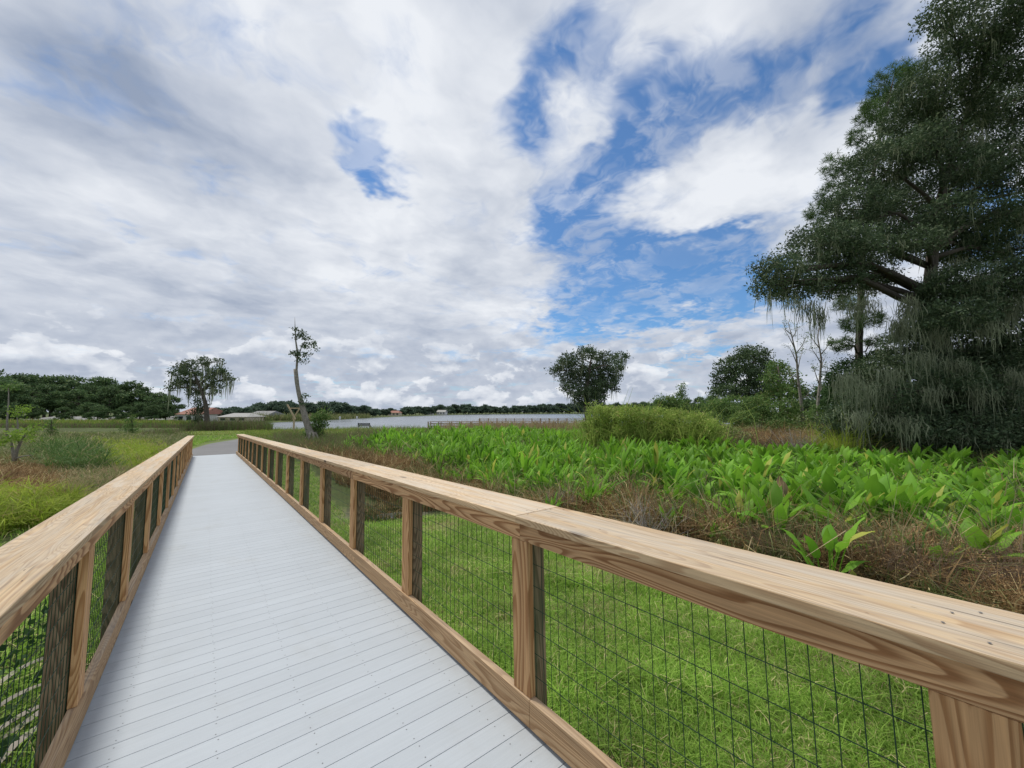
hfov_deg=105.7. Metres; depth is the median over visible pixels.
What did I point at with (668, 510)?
dry bush
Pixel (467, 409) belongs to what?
shore tree
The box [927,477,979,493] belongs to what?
marsh plant
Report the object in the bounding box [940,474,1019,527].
marsh plant
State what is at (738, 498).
marsh plant
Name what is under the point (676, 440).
wispy shoots
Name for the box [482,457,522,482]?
marsh plant
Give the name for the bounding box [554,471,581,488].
marsh plant
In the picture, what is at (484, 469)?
marsh plant
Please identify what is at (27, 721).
dead frond
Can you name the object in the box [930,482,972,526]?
marsh plant
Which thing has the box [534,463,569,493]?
marsh plant
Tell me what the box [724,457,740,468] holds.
marsh plant
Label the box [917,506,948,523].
marsh plant
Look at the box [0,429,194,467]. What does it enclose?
marsh weeds
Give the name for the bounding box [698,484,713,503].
marsh plant
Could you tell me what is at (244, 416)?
house
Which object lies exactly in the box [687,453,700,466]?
marsh plant
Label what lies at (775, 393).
leafy tree
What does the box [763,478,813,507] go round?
marsh plant
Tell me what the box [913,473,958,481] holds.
marsh plant
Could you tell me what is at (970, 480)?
marsh plant
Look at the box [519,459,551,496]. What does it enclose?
marsh plant
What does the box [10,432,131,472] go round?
marsh weeds
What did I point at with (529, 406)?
shore tree
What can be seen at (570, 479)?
marsh plant
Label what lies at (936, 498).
marsh plant
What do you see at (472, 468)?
marsh plant
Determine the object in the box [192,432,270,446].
verge grass
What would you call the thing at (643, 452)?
marsh plant
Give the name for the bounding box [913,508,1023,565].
marsh plant
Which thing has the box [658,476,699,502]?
marsh plant
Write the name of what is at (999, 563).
dry bush
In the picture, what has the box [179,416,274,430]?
shore reeds
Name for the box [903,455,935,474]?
marsh plant
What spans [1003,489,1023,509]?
marsh plant
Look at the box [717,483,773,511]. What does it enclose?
marsh plant
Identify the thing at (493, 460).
marsh plant
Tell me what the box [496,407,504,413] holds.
shore tree
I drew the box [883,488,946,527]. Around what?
marsh plant
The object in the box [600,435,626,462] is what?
marsh plant
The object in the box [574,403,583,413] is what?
shore tree
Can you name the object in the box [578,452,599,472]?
marsh plant
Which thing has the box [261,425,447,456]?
mauve weeds
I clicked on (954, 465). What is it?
marsh plant
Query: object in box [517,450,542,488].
marsh plant
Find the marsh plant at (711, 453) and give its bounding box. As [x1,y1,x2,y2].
[703,446,731,464]
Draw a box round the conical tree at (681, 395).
[672,381,690,409]
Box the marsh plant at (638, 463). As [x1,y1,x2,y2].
[619,455,644,485]
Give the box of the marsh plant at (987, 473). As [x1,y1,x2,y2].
[981,467,1012,481]
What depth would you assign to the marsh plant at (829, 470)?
8.73 m
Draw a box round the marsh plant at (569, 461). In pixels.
[556,453,581,471]
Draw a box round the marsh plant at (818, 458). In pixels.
[805,451,828,465]
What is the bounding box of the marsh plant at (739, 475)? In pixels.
[709,469,767,498]
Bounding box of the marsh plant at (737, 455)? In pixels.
[721,451,740,467]
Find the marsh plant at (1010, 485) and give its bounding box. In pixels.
[990,478,1022,501]
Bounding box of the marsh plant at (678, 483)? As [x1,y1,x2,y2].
[639,459,699,499]
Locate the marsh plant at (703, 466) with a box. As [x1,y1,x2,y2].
[685,461,704,478]
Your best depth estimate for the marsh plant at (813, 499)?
7.25 m
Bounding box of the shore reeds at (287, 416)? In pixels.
[250,411,369,420]
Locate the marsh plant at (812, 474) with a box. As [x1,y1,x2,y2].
[782,468,819,513]
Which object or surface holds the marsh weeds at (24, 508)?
on the ground at (344, 504)
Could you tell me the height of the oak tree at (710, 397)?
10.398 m
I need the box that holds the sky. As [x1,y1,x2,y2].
[0,0,1023,411]
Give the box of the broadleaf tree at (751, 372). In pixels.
[705,343,788,406]
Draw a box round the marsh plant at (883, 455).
[864,448,903,470]
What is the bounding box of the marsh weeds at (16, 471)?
[0,450,97,498]
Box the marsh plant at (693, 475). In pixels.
[686,464,707,484]
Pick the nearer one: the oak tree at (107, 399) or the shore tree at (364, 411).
the oak tree at (107, 399)
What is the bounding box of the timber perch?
[287,404,299,430]
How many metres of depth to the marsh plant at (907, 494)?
7.56 m
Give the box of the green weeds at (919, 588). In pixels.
[294,441,1023,611]
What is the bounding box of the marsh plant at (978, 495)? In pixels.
[942,482,1023,528]
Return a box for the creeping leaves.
[0,588,99,756]
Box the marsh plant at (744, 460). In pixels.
[729,453,750,466]
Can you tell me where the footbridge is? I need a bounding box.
[0,434,1023,767]
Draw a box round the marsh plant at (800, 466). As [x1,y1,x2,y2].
[780,461,818,479]
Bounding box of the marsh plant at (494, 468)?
[476,458,512,479]
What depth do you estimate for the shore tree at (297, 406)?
148.54 m
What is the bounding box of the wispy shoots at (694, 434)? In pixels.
[642,395,772,451]
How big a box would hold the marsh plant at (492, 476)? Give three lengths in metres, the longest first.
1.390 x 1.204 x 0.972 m
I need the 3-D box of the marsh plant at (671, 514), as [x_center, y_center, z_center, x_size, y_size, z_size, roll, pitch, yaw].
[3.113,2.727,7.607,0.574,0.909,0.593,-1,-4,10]
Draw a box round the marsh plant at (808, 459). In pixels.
[797,455,841,471]
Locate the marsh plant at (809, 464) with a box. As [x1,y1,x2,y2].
[785,460,839,471]
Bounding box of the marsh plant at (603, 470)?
[598,462,608,479]
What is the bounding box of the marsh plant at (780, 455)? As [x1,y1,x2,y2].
[778,451,803,461]
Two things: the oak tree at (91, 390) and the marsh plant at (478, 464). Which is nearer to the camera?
the marsh plant at (478, 464)
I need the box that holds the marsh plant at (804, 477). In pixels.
[779,470,822,488]
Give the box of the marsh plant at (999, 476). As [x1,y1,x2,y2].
[987,470,1011,485]
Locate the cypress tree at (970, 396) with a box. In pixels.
[743,0,1023,457]
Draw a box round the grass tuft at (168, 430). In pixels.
[139,425,210,435]
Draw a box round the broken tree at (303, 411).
[288,327,319,440]
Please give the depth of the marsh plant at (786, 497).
7.92 m
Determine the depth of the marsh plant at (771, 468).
12.54 m
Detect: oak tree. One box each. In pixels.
[0,375,27,401]
[0,379,42,419]
[0,405,22,419]
[6,373,41,419]
[14,383,72,417]
[18,404,47,418]
[20,373,53,418]
[28,374,79,416]
[47,375,99,409]
[50,389,100,415]
[51,406,75,419]
[59,383,111,414]
[71,402,102,418]
[73,376,134,396]
[78,386,132,415]
[84,404,111,419]
[94,383,130,414]
[107,380,153,412]
[110,406,133,419]
[125,390,155,411]
[128,403,151,420]
[135,392,177,410]
[138,404,167,420]
[149,395,185,415]
[149,403,179,420]
[638,401,649,411]
[689,396,705,411]
[698,395,721,408]
[783,388,816,419]
[799,384,839,414]
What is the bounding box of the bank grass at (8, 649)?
[0,466,134,767]
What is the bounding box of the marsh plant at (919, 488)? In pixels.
[896,485,949,515]
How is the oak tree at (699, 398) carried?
on the ground at (344, 504)
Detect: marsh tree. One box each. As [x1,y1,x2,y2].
[0,381,23,436]
[0,422,54,460]
[5,404,32,432]
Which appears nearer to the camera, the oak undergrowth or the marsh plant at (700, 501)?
the marsh plant at (700, 501)
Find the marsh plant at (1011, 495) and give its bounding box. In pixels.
[961,484,1023,508]
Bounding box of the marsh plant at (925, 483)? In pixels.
[890,478,936,486]
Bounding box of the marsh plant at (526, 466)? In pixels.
[507,443,542,484]
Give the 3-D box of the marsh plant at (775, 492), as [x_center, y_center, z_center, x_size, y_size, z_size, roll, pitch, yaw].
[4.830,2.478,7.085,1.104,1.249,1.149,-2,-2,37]
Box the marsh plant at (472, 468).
[457,460,477,482]
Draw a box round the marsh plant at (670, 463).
[660,455,684,481]
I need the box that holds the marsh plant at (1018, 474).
[999,466,1023,485]
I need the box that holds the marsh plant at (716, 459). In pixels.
[713,455,736,466]
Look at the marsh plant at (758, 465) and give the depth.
11.21 m
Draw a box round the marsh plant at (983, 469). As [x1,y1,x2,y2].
[952,466,1003,483]
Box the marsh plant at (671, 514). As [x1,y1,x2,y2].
[655,502,684,527]
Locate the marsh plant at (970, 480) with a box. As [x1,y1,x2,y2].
[949,469,1009,490]
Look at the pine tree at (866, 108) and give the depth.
27.20 m
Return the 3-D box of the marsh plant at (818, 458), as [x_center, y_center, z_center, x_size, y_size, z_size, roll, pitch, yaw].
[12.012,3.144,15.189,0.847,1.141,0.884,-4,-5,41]
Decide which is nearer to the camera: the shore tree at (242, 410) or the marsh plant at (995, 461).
the marsh plant at (995, 461)
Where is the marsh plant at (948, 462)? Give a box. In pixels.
[934,452,970,471]
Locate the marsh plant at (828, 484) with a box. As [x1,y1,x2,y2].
[801,468,849,527]
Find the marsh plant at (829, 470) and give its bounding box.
[793,464,856,495]
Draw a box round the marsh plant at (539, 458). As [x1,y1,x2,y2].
[524,450,550,466]
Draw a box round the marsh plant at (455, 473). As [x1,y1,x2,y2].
[442,464,468,480]
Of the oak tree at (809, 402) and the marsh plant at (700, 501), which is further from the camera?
the oak tree at (809, 402)
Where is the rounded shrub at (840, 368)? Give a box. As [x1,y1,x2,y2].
[815,347,882,435]
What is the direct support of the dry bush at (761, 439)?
on the ground at (344, 504)
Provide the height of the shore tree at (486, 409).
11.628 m
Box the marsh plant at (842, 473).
[806,461,854,485]
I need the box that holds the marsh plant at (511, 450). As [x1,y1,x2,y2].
[499,445,519,462]
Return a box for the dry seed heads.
[299,444,1023,610]
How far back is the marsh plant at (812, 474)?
9.36 m
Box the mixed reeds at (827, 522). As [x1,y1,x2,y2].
[339,425,1023,581]
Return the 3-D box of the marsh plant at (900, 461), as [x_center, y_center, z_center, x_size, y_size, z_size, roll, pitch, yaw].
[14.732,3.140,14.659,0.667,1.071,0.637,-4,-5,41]
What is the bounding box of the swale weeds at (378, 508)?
[344,496,401,522]
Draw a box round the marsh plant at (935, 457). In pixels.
[921,451,955,466]
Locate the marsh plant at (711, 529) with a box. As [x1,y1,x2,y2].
[709,520,723,542]
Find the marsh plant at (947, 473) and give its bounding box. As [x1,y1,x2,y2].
[927,464,973,480]
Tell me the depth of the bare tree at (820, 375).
32.10 m
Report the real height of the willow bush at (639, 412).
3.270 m
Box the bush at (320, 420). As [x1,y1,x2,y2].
[297,406,332,438]
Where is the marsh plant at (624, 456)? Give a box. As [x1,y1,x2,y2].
[596,437,647,487]
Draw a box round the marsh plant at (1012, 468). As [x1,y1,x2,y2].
[989,465,1023,487]
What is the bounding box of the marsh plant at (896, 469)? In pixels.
[880,462,916,479]
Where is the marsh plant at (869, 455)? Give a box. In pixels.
[859,449,891,468]
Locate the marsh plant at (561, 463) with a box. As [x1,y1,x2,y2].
[548,451,567,470]
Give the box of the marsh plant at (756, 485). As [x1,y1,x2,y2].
[743,474,768,500]
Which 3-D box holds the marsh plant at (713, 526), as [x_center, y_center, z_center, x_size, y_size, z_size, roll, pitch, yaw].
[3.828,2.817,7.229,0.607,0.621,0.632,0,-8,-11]
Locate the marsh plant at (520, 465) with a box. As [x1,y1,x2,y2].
[509,455,532,486]
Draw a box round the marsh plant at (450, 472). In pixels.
[444,466,460,480]
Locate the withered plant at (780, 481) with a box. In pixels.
[777,476,802,501]
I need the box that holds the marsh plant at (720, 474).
[711,462,751,483]
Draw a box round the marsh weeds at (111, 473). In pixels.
[58,441,176,495]
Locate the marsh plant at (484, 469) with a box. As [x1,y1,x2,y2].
[465,458,499,484]
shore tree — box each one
[218,408,237,415]
[229,406,243,412]
[238,407,252,412]
[255,404,266,411]
[260,401,286,412]
[266,401,292,413]
[279,401,294,413]
[289,402,299,412]
[293,404,311,414]
[306,402,318,414]
[315,404,334,413]
[316,400,330,413]
[329,401,343,414]
[341,402,353,414]
[357,406,367,413]
[361,405,372,413]
[369,409,377,416]
[379,409,386,415]
[402,406,415,414]
[416,406,424,414]
[424,406,430,414]
[433,404,447,409]
[447,407,454,413]
[449,404,460,413]
[461,407,469,413]
[468,406,475,413]
[481,404,492,412]
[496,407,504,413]
[501,405,508,413]
[509,405,517,413]
[523,406,531,412]
[527,404,534,413]
[532,405,539,412]
[534,404,543,413]
[543,406,551,412]
[550,405,556,413]
[552,403,562,413]
[561,405,570,413]
[566,403,576,413]
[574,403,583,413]
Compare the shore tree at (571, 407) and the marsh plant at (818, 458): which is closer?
the marsh plant at (818, 458)
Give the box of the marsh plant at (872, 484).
[831,472,910,526]
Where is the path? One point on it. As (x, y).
(225, 447)
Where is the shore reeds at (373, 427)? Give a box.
[249,423,427,429]
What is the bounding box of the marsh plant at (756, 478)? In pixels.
[713,472,772,493]
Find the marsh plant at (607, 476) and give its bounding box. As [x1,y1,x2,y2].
[569,460,627,497]
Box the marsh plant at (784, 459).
[753,450,795,475]
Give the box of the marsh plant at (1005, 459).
[1000,454,1023,467]
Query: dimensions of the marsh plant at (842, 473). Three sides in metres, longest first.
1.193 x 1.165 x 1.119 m
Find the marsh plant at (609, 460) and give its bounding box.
[603,447,620,476]
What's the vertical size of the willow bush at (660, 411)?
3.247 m
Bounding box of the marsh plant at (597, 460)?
[584,449,605,477]
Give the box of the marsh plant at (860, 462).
[849,454,878,469]
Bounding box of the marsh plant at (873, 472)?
[844,466,894,529]
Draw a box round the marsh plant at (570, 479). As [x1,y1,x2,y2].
[555,467,588,494]
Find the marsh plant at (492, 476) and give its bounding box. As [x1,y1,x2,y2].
[474,458,510,488]
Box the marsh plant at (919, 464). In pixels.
[899,456,946,480]
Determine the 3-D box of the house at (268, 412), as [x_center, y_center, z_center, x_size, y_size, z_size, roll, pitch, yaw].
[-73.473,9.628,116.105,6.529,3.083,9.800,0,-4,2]
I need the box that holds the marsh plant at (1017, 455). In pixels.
[992,453,1023,464]
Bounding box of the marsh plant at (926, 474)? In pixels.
[920,471,955,488]
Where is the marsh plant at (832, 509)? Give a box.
[828,504,874,532]
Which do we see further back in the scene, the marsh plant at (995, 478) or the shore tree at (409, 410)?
the shore tree at (409, 410)
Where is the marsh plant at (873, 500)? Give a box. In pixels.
[811,488,894,519]
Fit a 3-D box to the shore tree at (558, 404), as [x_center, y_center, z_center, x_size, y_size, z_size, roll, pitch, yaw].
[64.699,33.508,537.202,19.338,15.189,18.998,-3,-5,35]
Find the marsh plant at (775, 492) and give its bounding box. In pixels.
[739,480,813,536]
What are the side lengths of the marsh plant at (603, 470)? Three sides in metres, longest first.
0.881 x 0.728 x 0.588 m
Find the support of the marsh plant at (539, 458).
on the ground at (344, 504)
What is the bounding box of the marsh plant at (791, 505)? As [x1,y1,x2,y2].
[783,503,820,527]
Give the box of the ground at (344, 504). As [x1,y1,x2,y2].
[0,412,1023,767]
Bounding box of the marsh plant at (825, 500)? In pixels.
[795,491,829,521]
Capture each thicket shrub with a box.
[646,393,701,414]
[695,392,778,426]
[699,398,757,426]
[719,424,758,444]
[724,396,786,430]
[761,397,814,432]
[793,403,834,434]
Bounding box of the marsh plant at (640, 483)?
[621,474,660,501]
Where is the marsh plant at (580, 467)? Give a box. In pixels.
[562,459,593,479]
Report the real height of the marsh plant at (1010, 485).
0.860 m
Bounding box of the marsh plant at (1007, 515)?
[968,496,1023,539]
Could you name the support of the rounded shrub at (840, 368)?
on the ground at (344, 504)
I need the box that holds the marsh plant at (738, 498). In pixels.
[707,491,762,524]
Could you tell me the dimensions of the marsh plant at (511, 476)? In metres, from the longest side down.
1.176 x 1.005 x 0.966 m
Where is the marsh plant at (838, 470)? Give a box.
[832,461,869,486]
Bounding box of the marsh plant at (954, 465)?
[922,458,959,480]
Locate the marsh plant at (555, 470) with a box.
[545,461,578,481]
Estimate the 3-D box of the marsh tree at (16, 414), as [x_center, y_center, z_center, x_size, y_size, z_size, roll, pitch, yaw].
[-40.429,2.918,31.580,1.625,2.584,2.030,-1,-4,11]
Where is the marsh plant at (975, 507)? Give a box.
[969,502,1006,510]
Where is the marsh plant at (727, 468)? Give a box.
[700,459,743,498]
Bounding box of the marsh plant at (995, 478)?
[985,474,1016,493]
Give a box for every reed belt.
[0,418,193,424]
[0,421,190,427]
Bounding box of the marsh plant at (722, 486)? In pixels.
[714,479,740,500]
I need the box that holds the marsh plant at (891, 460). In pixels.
[872,452,914,474]
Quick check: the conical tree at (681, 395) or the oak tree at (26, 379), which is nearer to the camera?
the conical tree at (681, 395)
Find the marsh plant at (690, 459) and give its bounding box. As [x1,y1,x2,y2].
[674,453,705,468]
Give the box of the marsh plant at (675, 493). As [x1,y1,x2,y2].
[656,486,683,504]
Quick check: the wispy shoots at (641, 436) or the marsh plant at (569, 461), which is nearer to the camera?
the marsh plant at (569, 461)
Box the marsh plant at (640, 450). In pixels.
[622,440,659,463]
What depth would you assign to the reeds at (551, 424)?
54.09 m
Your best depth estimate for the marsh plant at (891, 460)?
13.12 m
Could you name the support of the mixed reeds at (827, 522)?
on the ground at (344, 504)
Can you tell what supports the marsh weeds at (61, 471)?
on the ground at (344, 504)
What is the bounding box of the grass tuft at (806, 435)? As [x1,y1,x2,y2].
[775,417,826,442]
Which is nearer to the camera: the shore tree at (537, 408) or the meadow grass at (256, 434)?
the meadow grass at (256, 434)
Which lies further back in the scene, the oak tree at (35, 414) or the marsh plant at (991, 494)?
the oak tree at (35, 414)
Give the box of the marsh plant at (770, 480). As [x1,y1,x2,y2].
[766,475,787,485]
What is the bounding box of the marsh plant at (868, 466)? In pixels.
[858,460,874,472]
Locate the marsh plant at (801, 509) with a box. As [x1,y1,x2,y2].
[796,503,815,515]
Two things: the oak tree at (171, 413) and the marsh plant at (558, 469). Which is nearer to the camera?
the marsh plant at (558, 469)
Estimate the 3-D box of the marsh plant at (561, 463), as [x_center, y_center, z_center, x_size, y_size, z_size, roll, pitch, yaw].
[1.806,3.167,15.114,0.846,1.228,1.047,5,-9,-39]
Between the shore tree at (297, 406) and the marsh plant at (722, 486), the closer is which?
the marsh plant at (722, 486)
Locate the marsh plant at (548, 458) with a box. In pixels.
[528,440,562,463]
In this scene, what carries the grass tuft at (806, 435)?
on the ground at (344, 504)
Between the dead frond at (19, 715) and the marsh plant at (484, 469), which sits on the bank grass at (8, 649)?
the dead frond at (19, 715)
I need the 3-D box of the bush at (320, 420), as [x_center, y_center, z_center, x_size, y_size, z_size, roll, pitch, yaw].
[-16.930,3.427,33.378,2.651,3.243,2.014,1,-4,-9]
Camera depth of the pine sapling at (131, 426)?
41.60 m
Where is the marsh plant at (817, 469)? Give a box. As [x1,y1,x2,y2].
[776,465,822,481]
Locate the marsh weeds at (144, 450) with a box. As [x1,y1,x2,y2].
[81,431,171,469]
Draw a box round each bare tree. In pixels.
[780,316,816,429]
[800,321,833,418]
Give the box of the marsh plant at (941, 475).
[917,471,953,491]
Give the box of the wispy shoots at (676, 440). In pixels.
[632,395,727,449]
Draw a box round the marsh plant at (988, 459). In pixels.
[962,453,999,471]
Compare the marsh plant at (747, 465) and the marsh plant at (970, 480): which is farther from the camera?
the marsh plant at (747, 465)
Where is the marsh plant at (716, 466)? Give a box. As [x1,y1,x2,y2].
[715,463,742,473]
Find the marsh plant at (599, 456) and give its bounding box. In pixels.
[589,451,615,473]
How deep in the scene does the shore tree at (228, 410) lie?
107.20 m
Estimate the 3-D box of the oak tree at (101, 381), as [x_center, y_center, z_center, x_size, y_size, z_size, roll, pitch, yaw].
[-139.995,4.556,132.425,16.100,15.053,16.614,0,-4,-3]
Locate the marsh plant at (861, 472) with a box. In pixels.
[847,466,881,484]
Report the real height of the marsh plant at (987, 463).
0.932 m
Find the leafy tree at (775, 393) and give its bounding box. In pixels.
[753,358,810,416]
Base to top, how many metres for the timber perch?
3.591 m
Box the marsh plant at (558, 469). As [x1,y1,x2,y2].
[538,459,569,488]
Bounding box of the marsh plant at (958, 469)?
[939,461,971,476]
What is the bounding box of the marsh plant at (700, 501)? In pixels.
[697,495,726,514]
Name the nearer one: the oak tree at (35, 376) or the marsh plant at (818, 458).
the marsh plant at (818, 458)
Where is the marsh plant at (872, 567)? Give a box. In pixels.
[860,543,906,573]
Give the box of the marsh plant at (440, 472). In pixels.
[435,461,449,479]
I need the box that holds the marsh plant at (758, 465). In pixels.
[729,455,777,479]
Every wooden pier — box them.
[428,421,584,428]
[479,418,585,422]
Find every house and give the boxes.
[28,416,107,420]
[108,417,144,419]
[176,408,228,421]
[218,413,266,421]
[253,411,283,416]
[388,411,401,415]
[437,410,447,414]
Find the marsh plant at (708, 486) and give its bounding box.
[681,475,725,506]
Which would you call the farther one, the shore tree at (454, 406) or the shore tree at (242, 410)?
the shore tree at (454, 406)
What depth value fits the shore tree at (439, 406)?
347.74 m
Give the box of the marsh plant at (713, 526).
[697,515,726,539]
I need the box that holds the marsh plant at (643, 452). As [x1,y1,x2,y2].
[633,447,664,486]
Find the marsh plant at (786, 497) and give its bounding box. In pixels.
[764,491,792,511]
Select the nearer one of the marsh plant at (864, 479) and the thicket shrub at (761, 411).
the marsh plant at (864, 479)
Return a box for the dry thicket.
[715,416,870,448]
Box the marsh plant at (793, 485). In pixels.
[788,476,818,505]
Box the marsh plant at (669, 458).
[662,453,679,465]
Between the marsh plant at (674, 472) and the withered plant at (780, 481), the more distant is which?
the marsh plant at (674, 472)
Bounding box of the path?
[192,427,426,455]
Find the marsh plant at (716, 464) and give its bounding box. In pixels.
[707,460,725,468]
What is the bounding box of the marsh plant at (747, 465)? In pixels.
[719,455,769,476]
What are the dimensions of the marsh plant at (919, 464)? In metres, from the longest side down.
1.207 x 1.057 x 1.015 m
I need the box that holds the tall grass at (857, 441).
[584,421,1021,466]
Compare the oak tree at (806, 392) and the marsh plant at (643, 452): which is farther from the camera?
the oak tree at (806, 392)
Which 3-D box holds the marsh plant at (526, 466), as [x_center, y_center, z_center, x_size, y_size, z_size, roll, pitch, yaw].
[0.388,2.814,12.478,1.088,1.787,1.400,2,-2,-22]
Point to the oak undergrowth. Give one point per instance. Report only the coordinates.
(925, 448)
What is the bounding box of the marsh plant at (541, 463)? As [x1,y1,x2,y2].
[532,458,560,482]
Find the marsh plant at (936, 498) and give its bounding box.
[919,485,955,521]
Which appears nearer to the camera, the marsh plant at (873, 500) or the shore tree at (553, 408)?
the marsh plant at (873, 500)
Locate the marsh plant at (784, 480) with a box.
[754,473,811,488]
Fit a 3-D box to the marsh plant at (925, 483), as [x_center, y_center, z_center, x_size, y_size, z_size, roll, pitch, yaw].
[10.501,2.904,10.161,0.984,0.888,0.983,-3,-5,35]
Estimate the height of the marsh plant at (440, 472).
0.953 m
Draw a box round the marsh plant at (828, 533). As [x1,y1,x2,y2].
[780,517,874,572]
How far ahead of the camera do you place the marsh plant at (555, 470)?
12.25 m
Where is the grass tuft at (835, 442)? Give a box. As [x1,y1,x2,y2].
[786,405,950,452]
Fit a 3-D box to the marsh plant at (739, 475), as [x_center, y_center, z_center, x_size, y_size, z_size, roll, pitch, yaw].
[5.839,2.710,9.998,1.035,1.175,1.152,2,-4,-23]
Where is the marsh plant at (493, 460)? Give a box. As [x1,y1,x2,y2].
[484,455,502,466]
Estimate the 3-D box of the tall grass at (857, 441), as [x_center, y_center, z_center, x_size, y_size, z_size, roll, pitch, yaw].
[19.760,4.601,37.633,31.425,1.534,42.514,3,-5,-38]
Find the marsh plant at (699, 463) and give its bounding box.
[691,457,721,470]
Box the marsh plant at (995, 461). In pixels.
[982,456,1023,476]
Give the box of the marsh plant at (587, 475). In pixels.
[578,467,600,487]
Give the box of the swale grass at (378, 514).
[349,500,424,521]
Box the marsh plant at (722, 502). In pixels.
[701,496,735,515]
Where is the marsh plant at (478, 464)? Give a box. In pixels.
[468,454,488,479]
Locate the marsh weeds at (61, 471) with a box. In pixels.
[28,461,114,495]
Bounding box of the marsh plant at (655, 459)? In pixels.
[631,439,674,494]
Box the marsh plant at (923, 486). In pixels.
[917,480,985,529]
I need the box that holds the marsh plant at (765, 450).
[742,444,791,456]
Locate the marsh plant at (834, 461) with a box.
[819,452,842,467]
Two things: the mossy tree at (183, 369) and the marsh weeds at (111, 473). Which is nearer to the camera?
the marsh weeds at (111, 473)
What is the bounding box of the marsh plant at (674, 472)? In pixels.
[663,457,694,490]
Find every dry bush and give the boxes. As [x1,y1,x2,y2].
[537,483,578,506]
[611,492,693,535]
[635,490,707,532]
[721,506,813,557]
[736,430,787,448]
[762,427,825,448]
[798,512,964,587]
[862,523,1023,597]
[903,523,1023,594]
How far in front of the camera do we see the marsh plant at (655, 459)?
11.65 m
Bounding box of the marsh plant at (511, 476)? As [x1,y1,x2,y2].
[501,464,535,496]
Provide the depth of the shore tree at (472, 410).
400.98 m
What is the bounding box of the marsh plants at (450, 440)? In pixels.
[342,422,1023,470]
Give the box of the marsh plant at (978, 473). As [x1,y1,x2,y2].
[932,466,1020,488]
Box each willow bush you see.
[575,400,622,442]
[608,402,661,440]
[643,404,694,440]
[673,409,726,441]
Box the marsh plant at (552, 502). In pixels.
[544,491,563,505]
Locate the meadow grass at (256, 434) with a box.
[245,427,577,439]
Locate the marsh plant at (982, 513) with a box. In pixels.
[948,498,1004,534]
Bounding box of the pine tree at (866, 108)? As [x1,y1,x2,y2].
[801,54,952,358]
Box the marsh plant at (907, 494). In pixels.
[862,470,941,532]
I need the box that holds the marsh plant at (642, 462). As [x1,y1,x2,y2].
[604,439,652,483]
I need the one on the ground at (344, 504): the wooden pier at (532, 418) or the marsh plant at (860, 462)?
the marsh plant at (860, 462)
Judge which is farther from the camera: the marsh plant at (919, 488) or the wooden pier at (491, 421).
the wooden pier at (491, 421)
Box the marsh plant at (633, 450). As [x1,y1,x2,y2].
[628,439,641,467]
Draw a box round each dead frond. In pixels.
[0,657,42,684]
[0,705,38,730]
[0,710,38,737]
[1,684,40,705]
[1,725,36,762]
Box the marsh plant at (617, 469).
[599,453,633,487]
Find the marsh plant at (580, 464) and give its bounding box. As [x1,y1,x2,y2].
[560,452,591,481]
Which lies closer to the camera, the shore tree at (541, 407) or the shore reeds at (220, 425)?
the shore reeds at (220, 425)
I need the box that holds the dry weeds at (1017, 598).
[291,437,1023,614]
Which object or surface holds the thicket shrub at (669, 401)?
on the ground at (344, 504)
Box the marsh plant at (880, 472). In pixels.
[858,467,903,481]
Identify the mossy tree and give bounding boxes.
[163,356,239,424]
[544,344,630,422]
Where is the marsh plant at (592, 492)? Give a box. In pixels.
[573,475,609,502]
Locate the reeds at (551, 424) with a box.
[433,418,580,429]
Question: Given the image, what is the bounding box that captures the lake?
[273,414,729,428]
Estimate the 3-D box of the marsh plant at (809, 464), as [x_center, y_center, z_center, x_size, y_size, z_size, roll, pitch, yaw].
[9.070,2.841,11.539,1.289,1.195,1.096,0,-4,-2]
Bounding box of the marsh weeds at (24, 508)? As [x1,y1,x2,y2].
[0,471,96,535]
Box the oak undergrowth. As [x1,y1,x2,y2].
[834,434,1020,464]
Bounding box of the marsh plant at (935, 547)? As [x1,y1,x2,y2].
[889,531,977,572]
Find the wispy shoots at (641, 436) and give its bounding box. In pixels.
[575,397,684,445]
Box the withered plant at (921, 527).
[908,521,931,540]
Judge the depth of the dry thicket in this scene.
26.44 m
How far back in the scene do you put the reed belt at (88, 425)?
62.65 m
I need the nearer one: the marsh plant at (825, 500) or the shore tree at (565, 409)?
the marsh plant at (825, 500)
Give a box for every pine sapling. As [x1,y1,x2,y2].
[37,418,62,435]
[119,414,144,433]
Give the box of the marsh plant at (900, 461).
[891,453,911,471]
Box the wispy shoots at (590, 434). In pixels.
[536,388,643,450]
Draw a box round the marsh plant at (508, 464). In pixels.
[495,458,518,479]
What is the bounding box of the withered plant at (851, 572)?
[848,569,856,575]
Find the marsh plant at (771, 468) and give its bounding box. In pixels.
[749,457,791,474]
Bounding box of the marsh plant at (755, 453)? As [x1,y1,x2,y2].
[744,448,780,461]
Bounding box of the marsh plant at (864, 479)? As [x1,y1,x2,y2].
[816,475,867,518]
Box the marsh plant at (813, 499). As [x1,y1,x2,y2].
[795,485,866,532]
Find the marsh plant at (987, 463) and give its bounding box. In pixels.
[978,456,1000,472]

